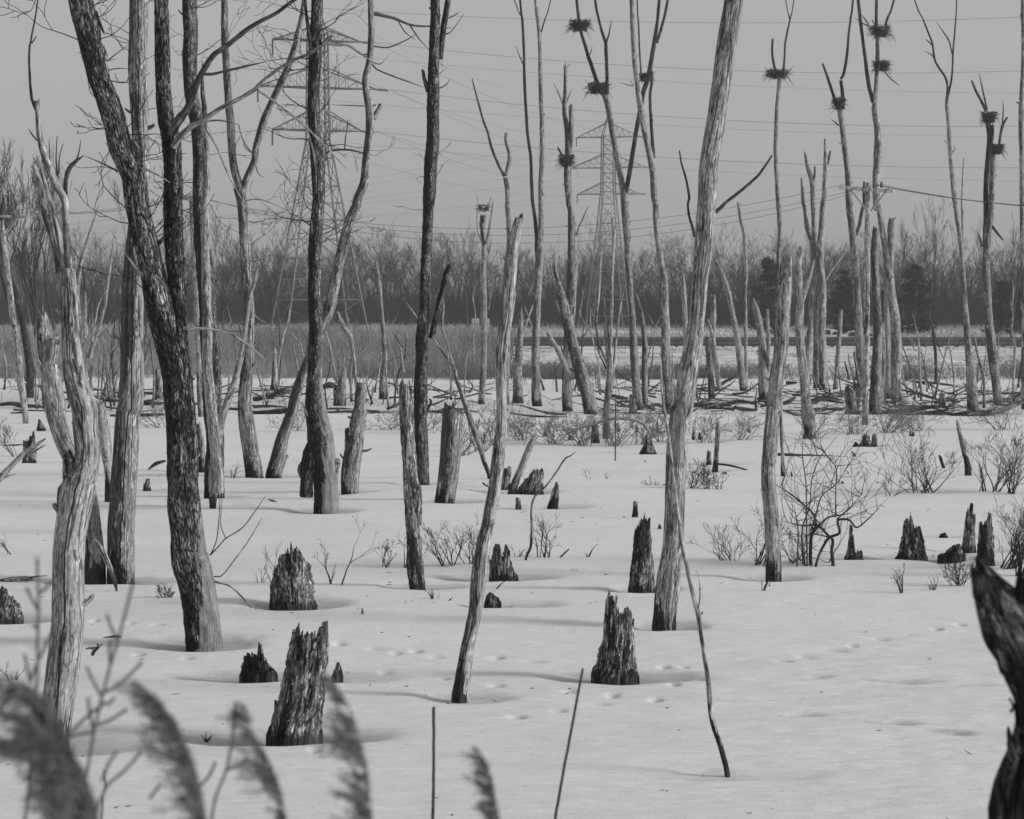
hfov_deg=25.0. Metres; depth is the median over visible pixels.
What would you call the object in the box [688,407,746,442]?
bare shrub
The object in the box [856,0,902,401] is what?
dead tree
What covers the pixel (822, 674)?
snow ground
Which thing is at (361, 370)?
dead sapling
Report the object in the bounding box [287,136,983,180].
power line
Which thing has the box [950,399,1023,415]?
fallen log
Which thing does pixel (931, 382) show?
fallen log
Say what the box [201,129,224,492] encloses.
dead tree
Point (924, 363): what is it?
dead sapling
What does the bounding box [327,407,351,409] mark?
fallen log
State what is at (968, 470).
dead tree
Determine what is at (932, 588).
bare shrub
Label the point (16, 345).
utility pole
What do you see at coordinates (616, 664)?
tree stump
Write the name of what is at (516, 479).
fallen limb
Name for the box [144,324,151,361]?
dead sapling
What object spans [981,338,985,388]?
dead sapling
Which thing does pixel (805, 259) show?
bare tree
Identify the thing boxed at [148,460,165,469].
fallen branch
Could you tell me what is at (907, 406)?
fallen log
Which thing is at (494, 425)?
bare shrub
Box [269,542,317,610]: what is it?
tree stump
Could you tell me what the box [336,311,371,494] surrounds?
dead tree
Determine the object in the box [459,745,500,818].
reed
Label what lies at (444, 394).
fallen branch
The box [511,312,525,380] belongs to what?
dead sapling
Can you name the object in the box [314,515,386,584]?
bare shrub
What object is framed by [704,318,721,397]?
dead tree
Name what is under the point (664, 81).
power line
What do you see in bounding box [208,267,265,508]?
dead tree
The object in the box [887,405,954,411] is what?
fallen log
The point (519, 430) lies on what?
bare shrub
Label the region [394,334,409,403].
dead sapling
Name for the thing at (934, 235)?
bare tree
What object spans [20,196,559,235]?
power line
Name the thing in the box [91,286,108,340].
dead sapling
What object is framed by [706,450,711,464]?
tree stump
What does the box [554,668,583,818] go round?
bare stalk
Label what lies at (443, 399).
fallen branch
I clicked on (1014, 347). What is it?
dead sapling
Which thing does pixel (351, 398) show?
dead sapling
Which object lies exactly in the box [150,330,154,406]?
dead sapling
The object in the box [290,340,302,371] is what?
dead sapling
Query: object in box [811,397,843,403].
fallen log
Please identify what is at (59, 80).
sky
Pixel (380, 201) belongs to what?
power line
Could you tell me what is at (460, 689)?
dead tree
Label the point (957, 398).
fallen branch
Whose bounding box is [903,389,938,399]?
fallen log
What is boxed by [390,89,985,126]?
power line
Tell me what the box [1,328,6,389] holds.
dead sapling
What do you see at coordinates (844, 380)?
fallen branch
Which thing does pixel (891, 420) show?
bare shrub
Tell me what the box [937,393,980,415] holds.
fallen branch
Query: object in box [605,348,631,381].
fallen branch
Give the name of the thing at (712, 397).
fallen branch
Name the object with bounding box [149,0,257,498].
dead tree
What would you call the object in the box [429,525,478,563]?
bare shrub
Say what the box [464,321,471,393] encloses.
dead sapling
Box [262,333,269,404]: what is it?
dead sapling
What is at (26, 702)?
reed
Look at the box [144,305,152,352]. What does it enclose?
dead sapling
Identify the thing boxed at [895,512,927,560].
tree stump
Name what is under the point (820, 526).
bare shrub
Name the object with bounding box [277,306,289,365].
dead sapling
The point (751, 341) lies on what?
guardrail
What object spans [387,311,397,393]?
dead sapling
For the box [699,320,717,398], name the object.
dead sapling
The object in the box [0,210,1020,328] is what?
distant woods
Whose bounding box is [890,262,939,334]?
evergreen tree
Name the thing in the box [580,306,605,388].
dead sapling
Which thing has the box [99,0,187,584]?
dead tree
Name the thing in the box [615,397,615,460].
dead pole
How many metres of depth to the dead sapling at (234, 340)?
100.09 m
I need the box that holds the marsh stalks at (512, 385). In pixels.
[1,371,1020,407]
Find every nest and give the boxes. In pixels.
[474,204,491,213]
[554,154,577,171]
[564,17,593,38]
[583,80,614,101]
[639,71,655,82]
[762,67,794,87]
[828,96,848,113]
[865,24,895,41]
[869,59,892,76]
[979,110,1000,125]
[987,143,1007,160]
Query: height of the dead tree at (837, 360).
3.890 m
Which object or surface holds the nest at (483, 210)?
attached to the dead tree at (483, 312)
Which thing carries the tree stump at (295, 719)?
on the snow ground at (822, 674)
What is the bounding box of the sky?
[0,0,1020,304]
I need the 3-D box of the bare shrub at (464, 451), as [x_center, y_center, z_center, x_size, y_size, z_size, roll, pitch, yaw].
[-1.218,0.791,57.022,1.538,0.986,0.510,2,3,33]
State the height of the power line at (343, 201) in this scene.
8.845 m
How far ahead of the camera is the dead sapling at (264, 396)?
84.69 m
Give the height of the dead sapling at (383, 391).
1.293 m
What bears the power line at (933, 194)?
attached to the utility pole at (866, 347)
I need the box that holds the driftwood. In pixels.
[85,643,102,655]
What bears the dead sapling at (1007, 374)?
on the snow ground at (822, 674)
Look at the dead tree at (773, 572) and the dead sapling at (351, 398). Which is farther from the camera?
the dead sapling at (351, 398)
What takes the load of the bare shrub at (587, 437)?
on the snow ground at (822, 674)
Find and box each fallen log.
[0,401,40,407]
[0,575,47,581]
[110,413,163,416]
[253,389,291,400]
[253,405,285,407]
[253,408,286,413]
[323,382,333,388]
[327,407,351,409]
[428,410,472,412]
[511,413,562,416]
[611,394,628,399]
[646,403,661,406]
[694,402,731,407]
[715,374,737,388]
[726,399,754,403]
[733,406,756,410]
[777,451,856,456]
[783,397,795,404]
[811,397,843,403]
[822,395,842,400]
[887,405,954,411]
[893,404,922,407]
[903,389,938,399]
[912,380,961,387]
[916,411,949,414]
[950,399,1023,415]
[1001,392,1020,394]
[1008,394,1020,403]
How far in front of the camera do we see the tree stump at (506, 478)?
47.13 m
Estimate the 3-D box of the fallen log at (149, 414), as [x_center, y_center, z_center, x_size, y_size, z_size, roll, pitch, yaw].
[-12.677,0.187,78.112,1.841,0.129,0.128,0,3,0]
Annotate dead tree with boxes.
[0,0,346,651]
[0,197,33,397]
[28,0,99,755]
[37,311,105,584]
[96,398,111,501]
[97,320,120,401]
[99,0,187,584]
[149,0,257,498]
[155,368,162,398]
[192,0,307,477]
[197,421,204,472]
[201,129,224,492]
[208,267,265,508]
[225,0,394,513]
[265,0,451,478]
[270,348,278,388]
[326,331,346,405]
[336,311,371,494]
[362,261,389,397]
[395,0,463,484]
[399,345,425,589]
[406,289,489,478]
[451,213,522,702]
[472,79,511,404]
[472,192,494,403]
[512,305,532,402]
[514,0,550,405]
[546,258,597,413]
[554,63,588,411]
[571,0,668,409]
[576,218,624,438]
[622,0,673,412]
[635,293,647,405]
[652,0,772,630]
[659,353,664,412]
[681,270,687,346]
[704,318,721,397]
[710,293,715,386]
[714,256,747,390]
[737,202,747,387]
[752,297,769,399]
[761,256,791,581]
[771,0,793,345]
[779,394,784,475]
[792,245,815,438]
[801,177,814,385]
[804,151,818,387]
[816,138,846,389]
[822,0,864,397]
[833,309,842,389]
[844,350,861,414]
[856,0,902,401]
[869,225,882,414]
[882,320,885,401]
[883,277,890,397]
[914,0,978,410]
[956,418,971,475]
[961,158,964,259]
[971,74,1007,403]
[1015,0,1023,408]
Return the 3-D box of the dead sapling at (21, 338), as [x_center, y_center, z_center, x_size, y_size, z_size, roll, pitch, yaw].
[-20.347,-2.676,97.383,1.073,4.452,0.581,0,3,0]
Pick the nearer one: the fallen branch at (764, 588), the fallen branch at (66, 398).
the fallen branch at (764, 588)
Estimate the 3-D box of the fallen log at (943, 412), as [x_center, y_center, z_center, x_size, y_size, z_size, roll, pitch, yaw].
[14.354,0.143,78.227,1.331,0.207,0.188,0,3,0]
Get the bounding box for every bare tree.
[0,138,15,211]
[0,152,37,302]
[0,158,22,236]
[7,144,71,327]
[7,211,49,340]
[22,158,72,334]
[33,156,91,332]
[106,173,153,240]
[159,209,190,270]
[209,204,256,328]
[260,209,304,330]
[452,221,489,326]
[582,211,611,326]
[794,235,810,286]
[895,218,924,326]
[911,195,951,333]
[949,218,982,336]
[991,212,1020,336]
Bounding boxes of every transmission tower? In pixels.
[257,19,388,340]
[572,118,647,329]
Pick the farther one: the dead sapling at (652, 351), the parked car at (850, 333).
the parked car at (850, 333)
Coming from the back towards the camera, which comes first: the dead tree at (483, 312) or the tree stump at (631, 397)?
the dead tree at (483, 312)
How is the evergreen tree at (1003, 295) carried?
on the snow ground at (822, 674)
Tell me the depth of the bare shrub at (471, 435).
58.82 m
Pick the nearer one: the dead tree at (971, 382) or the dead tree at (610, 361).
the dead tree at (610, 361)
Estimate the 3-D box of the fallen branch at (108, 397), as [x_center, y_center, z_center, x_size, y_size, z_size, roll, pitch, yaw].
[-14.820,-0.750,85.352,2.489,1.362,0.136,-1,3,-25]
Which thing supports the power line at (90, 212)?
attached to the utility pole at (198, 355)
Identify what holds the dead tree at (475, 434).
on the snow ground at (822, 674)
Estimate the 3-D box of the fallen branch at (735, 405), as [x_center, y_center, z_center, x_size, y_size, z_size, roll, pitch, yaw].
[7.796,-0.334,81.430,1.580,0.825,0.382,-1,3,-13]
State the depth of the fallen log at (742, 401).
87.14 m
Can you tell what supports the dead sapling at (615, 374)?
on the snow ground at (822, 674)
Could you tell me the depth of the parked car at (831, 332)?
195.11 m
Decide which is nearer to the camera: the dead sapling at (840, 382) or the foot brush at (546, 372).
the dead sapling at (840, 382)
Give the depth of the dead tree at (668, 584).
27.36 m
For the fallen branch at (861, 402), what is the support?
on the snow ground at (822, 674)
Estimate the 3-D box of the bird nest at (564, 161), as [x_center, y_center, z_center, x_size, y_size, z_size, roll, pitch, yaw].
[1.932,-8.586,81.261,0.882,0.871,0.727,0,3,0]
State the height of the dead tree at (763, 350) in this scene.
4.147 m
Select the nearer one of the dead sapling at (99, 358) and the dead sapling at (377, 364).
the dead sapling at (99, 358)
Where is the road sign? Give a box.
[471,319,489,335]
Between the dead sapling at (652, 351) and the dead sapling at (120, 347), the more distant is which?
the dead sapling at (652, 351)
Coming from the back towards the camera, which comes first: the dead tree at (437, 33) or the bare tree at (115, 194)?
the bare tree at (115, 194)
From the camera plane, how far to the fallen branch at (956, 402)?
86.24 m
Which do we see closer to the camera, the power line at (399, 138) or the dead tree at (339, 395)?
the dead tree at (339, 395)
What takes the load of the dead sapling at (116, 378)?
on the snow ground at (822, 674)
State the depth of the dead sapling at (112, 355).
85.34 m
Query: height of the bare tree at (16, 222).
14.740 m
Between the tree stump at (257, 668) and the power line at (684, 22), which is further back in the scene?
the power line at (684, 22)
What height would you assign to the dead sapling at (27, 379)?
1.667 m
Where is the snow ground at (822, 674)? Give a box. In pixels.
[0,306,1023,818]
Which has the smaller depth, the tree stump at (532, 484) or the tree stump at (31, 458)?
the tree stump at (532, 484)
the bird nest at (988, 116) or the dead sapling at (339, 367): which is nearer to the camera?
the bird nest at (988, 116)
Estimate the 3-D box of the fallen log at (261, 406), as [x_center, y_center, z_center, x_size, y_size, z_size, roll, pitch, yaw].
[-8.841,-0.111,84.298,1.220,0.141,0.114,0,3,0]
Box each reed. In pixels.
[0,671,82,810]
[0,708,75,818]
[0,736,51,818]
[2,680,100,818]
[109,679,206,818]
[215,699,287,818]
[300,672,373,818]
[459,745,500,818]
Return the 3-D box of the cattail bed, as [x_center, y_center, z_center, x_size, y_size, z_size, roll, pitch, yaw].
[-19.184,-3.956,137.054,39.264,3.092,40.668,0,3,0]
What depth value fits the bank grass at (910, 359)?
137.08 m
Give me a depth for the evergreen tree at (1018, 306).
257.35 m
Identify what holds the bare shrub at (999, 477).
on the snow ground at (822, 674)
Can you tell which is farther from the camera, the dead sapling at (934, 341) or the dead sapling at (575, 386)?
the dead sapling at (934, 341)
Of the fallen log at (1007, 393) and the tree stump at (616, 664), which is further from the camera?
the fallen log at (1007, 393)
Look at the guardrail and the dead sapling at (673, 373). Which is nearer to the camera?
the dead sapling at (673, 373)
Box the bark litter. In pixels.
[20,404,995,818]
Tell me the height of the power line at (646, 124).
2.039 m
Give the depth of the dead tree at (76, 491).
19.86 m
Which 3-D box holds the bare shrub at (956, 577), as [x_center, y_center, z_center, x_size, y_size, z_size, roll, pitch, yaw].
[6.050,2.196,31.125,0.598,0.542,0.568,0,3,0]
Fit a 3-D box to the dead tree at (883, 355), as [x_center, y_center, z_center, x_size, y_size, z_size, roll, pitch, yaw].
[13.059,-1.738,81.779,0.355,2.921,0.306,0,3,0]
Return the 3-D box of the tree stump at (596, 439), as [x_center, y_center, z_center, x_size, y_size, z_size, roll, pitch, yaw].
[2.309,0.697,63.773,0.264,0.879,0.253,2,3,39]
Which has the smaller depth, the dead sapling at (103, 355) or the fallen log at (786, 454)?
the fallen log at (786, 454)
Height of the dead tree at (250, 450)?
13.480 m
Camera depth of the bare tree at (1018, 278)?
199.88 m
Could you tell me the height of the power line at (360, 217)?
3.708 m
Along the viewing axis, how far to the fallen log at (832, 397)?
89.97 m
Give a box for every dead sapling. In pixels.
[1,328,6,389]
[2,354,10,386]
[20,299,36,362]
[24,365,29,402]
[26,299,40,389]
[27,324,39,401]
[33,331,39,408]
[37,311,42,399]
[41,380,43,408]
[76,205,98,341]
[78,298,91,346]
[83,291,87,340]
[85,319,90,379]
[87,229,115,357]
[88,362,94,391]
[90,323,116,409]
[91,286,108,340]
[91,310,92,373]
[95,291,112,394]
[97,292,106,397]
[98,320,103,397]
[99,371,106,403]
[104,328,115,405]
[109,288,115,405]
[109,330,120,396]
[110,337,119,401]
[116,307,119,350]
[116,351,119,397]
[117,294,120,401]
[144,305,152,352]
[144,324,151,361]
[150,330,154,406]
[222,367,229,391]
[227,307,239,376]
[254,359,267,407]
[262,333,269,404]
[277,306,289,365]
[278,307,284,386]
[288,325,303,359]
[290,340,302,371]
[324,356,330,407]
[333,314,363,401]
[334,336,349,373]
[337,342,345,384]
[356,353,363,381]
[363,344,372,403]
[366,328,390,390]
[368,382,373,405]
[374,344,381,392]
[382,379,385,404]
[384,343,389,406]
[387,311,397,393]
[393,362,397,388]
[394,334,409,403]
[404,350,414,390]
[447,329,451,399]
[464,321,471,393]
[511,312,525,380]
[523,308,544,389]
[525,452,574,559]
[554,364,559,391]
[574,318,591,390]
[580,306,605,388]
[596,368,601,394]
[599,326,620,400]
[638,326,654,391]
[648,315,660,388]
[671,353,674,393]
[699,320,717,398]
[750,381,757,409]
[838,372,844,393]
[901,366,907,393]
[902,345,919,397]
[905,312,922,399]
[911,373,916,399]
[918,340,927,387]
[920,349,929,388]
[930,378,933,404]
[931,318,949,381]
[931,331,951,397]
[945,323,960,394]
[974,333,985,407]
[975,351,979,382]
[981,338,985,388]
[984,317,998,363]
[1004,357,1010,391]
[1010,280,1015,395]
[1017,362,1020,387]
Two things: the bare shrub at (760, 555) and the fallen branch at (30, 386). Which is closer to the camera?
the bare shrub at (760, 555)
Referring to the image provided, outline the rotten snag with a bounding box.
[970,554,1023,818]
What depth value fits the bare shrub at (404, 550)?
33.16 m
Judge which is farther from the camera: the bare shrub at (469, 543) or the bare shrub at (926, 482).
the bare shrub at (926, 482)
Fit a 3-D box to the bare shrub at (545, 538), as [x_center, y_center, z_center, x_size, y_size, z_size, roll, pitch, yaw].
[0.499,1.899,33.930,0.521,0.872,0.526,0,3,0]
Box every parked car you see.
[795,329,847,336]
[843,330,872,336]
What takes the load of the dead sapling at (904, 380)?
on the snow ground at (822, 674)
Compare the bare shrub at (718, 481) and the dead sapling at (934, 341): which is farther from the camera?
the dead sapling at (934, 341)
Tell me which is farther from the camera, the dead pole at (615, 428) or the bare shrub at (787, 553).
the dead pole at (615, 428)
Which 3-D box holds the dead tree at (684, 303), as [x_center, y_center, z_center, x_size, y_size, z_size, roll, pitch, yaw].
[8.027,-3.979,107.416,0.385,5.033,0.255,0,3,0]
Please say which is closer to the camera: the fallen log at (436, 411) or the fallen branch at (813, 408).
the fallen log at (436, 411)
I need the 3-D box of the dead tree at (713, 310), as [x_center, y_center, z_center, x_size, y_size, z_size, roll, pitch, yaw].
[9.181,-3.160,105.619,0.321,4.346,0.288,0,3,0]
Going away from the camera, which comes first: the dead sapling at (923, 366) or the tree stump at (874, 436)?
the tree stump at (874, 436)
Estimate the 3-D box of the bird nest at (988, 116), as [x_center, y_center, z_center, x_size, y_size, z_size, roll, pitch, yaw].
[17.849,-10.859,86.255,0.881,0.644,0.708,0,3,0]
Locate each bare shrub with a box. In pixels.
[0,415,16,456]
[0,534,10,553]
[0,662,24,680]
[107,395,164,427]
[155,583,175,597]
[202,731,214,742]
[229,462,240,477]
[255,566,269,582]
[263,540,282,582]
[265,401,305,431]
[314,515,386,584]
[366,403,413,429]
[376,538,399,567]
[386,402,463,432]
[395,532,428,567]
[421,510,479,566]
[422,587,439,598]
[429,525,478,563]
[435,422,491,455]
[462,400,515,451]
[479,390,536,440]
[479,409,525,445]
[509,404,586,444]
[511,545,534,556]
[528,511,563,557]
[528,513,556,556]
[535,398,620,446]
[590,398,663,446]
[627,392,673,444]
[643,399,700,441]
[686,458,716,488]
[687,515,764,560]
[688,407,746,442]
[690,459,721,488]
[708,471,728,488]
[720,408,764,439]
[734,504,790,565]
[753,415,887,566]
[757,514,829,564]
[783,394,867,439]
[826,408,880,434]
[846,419,977,493]
[869,381,951,434]
[875,397,947,430]
[877,470,924,495]
[892,563,904,592]
[926,574,939,589]
[939,552,985,585]
[957,424,1023,491]
[959,384,1023,429]
[983,425,1023,493]
[983,493,1023,575]
[996,510,1023,568]
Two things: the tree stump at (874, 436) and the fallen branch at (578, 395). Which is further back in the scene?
the fallen branch at (578, 395)
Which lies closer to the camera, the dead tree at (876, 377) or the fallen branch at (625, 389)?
the dead tree at (876, 377)
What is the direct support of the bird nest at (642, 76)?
attached to the dead tree at (634, 358)
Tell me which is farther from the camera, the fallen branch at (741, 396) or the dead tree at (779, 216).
the fallen branch at (741, 396)
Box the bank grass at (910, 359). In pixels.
[513,345,1020,368]
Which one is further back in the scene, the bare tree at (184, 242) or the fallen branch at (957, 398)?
the bare tree at (184, 242)
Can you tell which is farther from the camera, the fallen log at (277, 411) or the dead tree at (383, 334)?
the dead tree at (383, 334)
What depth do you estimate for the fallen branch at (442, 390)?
94.21 m
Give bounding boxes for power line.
[0,201,158,213]
[11,194,639,230]
[11,195,191,213]
[18,140,563,231]
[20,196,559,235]
[22,168,644,230]
[29,169,563,233]
[29,196,192,213]
[33,138,637,227]
[190,183,847,228]
[210,187,872,242]
[211,185,871,235]
[263,88,563,168]
[271,94,985,136]
[275,40,558,136]
[278,131,576,194]
[287,49,973,92]
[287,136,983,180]
[323,8,1014,22]
[324,11,603,113]
[375,42,1003,72]
[376,131,957,167]
[377,43,630,135]
[378,132,637,194]
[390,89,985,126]
[391,90,624,166]
[876,185,1023,205]
[885,185,1023,206]
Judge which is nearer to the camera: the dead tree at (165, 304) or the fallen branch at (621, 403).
the dead tree at (165, 304)
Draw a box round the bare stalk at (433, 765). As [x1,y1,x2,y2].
[431,706,434,818]
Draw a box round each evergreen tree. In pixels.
[742,256,790,334]
[826,269,870,333]
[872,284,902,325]
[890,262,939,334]
[979,280,1020,335]
[1007,287,1020,333]
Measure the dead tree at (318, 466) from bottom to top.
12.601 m
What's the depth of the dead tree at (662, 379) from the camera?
80.12 m
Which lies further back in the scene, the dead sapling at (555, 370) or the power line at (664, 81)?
the power line at (664, 81)
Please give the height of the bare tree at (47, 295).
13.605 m
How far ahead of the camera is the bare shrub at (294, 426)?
68.96 m
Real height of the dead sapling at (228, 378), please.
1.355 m
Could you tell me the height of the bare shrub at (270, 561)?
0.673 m
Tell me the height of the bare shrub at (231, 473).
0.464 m
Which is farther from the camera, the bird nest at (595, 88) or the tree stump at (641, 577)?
the bird nest at (595, 88)
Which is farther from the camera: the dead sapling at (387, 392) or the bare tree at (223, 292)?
the bare tree at (223, 292)
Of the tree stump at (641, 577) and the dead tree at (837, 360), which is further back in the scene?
the dead tree at (837, 360)
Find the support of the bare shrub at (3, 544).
on the snow ground at (822, 674)
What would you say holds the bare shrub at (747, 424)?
on the snow ground at (822, 674)
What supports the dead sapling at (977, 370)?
on the snow ground at (822, 674)
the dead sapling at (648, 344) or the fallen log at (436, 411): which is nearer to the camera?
the fallen log at (436, 411)
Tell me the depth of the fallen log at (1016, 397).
85.53 m
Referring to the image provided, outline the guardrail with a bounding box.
[468,337,1020,346]
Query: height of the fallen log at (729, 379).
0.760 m
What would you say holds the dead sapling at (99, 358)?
on the snow ground at (822, 674)
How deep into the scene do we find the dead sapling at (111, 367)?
88.98 m
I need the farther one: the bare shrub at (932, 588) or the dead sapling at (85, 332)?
the dead sapling at (85, 332)
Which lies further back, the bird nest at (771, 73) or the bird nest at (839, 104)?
the bird nest at (771, 73)
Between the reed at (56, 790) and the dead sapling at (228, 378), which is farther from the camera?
the dead sapling at (228, 378)
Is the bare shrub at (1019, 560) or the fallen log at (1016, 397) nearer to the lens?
the bare shrub at (1019, 560)
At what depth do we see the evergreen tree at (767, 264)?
249.36 m
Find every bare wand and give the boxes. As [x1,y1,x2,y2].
[22,557,56,818]
[67,582,143,785]
[96,751,161,810]
[101,770,105,818]
[200,702,247,818]
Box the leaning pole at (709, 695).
[660,353,729,777]
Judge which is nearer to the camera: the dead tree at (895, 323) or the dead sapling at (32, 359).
the dead tree at (895, 323)
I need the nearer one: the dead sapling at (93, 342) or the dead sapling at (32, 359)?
the dead sapling at (32, 359)
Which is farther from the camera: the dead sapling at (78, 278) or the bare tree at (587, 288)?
the bare tree at (587, 288)
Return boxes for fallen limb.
[0,438,45,482]
[507,433,537,493]
[564,416,651,436]
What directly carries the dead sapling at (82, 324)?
on the snow ground at (822, 674)
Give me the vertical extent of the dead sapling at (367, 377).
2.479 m
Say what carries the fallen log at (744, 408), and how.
on the snow ground at (822, 674)
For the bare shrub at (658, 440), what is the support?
on the snow ground at (822, 674)
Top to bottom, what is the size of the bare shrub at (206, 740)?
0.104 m
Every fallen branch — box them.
[2,376,66,393]
[13,409,70,411]
[35,363,92,407]
[93,538,117,590]
[94,395,143,405]
[96,391,157,404]
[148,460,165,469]
[222,385,292,394]
[299,402,352,412]
[347,353,413,398]
[386,369,444,409]
[427,386,462,405]
[428,384,457,395]
[433,389,470,397]
[445,372,491,393]
[456,387,494,399]
[486,398,565,414]
[541,389,603,401]
[592,383,655,397]
[595,371,628,407]
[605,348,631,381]
[617,399,669,410]
[617,405,654,409]
[693,400,735,411]
[694,404,732,408]
[695,398,734,410]
[699,383,732,402]
[710,388,752,411]
[718,463,747,469]
[726,395,753,397]
[732,383,757,394]
[751,391,820,403]
[753,404,842,410]
[756,402,798,415]
[761,580,770,590]
[825,389,901,413]
[826,408,912,414]
[829,367,869,391]
[903,357,950,393]
[905,384,941,409]
[914,406,966,414]
[921,377,1015,403]
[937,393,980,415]
[948,397,966,405]
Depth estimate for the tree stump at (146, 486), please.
46.88 m
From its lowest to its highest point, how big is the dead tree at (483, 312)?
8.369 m
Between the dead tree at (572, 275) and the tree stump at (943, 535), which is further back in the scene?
the dead tree at (572, 275)
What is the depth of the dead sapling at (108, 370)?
85.93 m
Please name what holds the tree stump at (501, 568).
on the snow ground at (822, 674)
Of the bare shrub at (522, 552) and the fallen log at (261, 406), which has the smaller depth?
the bare shrub at (522, 552)
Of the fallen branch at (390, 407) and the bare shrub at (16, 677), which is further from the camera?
the fallen branch at (390, 407)
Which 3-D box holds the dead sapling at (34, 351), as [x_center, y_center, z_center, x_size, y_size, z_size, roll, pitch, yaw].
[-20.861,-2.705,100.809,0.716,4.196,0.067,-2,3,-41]
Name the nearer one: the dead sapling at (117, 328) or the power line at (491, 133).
the dead sapling at (117, 328)
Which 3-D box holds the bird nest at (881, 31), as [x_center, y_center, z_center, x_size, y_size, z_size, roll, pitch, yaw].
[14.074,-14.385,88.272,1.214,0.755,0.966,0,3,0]
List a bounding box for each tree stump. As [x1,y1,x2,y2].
[0,585,23,624]
[22,429,36,462]
[36,419,45,430]
[143,478,150,490]
[239,642,277,682]
[266,621,328,745]
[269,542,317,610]
[332,662,342,682]
[434,401,462,503]
[484,592,500,607]
[489,544,518,581]
[501,466,510,489]
[515,467,543,494]
[515,498,520,509]
[547,482,558,508]
[591,421,599,442]
[591,591,639,684]
[628,513,655,592]
[629,394,636,412]
[632,501,637,516]
[639,435,656,453]
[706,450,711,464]
[712,421,720,471]
[844,525,863,559]
[853,434,870,446]
[871,433,876,446]
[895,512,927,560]
[937,544,965,563]
[938,455,944,467]
[939,392,945,405]
[939,533,947,537]
[961,503,975,552]
[977,512,994,565]
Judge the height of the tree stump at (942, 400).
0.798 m
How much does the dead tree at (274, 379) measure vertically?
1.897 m
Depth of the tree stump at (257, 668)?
23.59 m
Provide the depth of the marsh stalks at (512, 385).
100.11 m
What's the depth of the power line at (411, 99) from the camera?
198.41 m
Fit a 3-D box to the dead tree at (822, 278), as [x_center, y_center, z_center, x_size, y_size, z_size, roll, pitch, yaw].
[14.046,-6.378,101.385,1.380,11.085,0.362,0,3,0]
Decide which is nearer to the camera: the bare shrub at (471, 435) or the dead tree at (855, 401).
the bare shrub at (471, 435)
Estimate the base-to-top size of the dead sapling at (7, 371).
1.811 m
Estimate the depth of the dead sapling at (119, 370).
94.35 m
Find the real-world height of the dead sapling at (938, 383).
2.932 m
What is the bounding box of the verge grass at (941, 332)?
[0,321,1020,338]
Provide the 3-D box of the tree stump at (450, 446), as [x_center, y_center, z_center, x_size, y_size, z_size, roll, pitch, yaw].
[-1.218,0.945,44.230,0.574,2.273,0.409,0,3,0]
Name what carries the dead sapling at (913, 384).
on the snow ground at (822, 674)
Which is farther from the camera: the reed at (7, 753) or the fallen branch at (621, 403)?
the fallen branch at (621, 403)
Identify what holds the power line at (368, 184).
attached to the transmission tower at (603, 193)
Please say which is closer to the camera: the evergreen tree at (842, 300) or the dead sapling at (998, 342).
the dead sapling at (998, 342)
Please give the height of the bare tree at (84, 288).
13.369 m
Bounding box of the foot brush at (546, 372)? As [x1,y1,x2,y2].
[438,353,1019,379]
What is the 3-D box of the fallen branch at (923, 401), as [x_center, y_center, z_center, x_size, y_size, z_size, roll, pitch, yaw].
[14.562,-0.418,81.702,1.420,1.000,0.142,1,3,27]
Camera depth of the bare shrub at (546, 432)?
62.54 m
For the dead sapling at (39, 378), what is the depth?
91.42 m
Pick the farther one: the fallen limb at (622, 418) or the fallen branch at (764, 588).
the fallen limb at (622, 418)
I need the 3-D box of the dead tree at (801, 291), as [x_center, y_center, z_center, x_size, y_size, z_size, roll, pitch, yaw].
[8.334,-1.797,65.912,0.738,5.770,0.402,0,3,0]
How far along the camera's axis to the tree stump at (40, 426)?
69.18 m
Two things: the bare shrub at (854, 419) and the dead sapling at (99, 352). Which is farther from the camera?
the dead sapling at (99, 352)
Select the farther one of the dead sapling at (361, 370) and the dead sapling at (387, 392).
the dead sapling at (361, 370)
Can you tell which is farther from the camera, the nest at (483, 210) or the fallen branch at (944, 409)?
the nest at (483, 210)
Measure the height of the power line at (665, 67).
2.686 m
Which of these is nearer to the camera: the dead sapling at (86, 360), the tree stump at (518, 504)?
the tree stump at (518, 504)
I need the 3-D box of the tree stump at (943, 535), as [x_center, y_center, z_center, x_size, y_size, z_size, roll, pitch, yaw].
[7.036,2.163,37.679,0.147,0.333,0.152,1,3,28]
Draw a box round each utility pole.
[0,210,28,423]
[182,195,202,416]
[838,181,891,422]
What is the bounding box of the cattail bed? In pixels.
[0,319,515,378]
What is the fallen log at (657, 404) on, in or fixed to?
on the snow ground at (822, 674)
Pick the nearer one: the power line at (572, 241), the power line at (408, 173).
the power line at (572, 241)
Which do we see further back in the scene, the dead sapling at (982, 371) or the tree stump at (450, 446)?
the dead sapling at (982, 371)
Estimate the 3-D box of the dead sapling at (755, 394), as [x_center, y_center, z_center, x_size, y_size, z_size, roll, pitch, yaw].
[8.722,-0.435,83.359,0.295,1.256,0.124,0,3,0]
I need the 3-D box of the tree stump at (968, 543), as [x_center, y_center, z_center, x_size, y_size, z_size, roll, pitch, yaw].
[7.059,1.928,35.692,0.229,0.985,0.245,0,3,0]
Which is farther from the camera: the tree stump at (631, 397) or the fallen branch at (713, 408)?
the fallen branch at (713, 408)

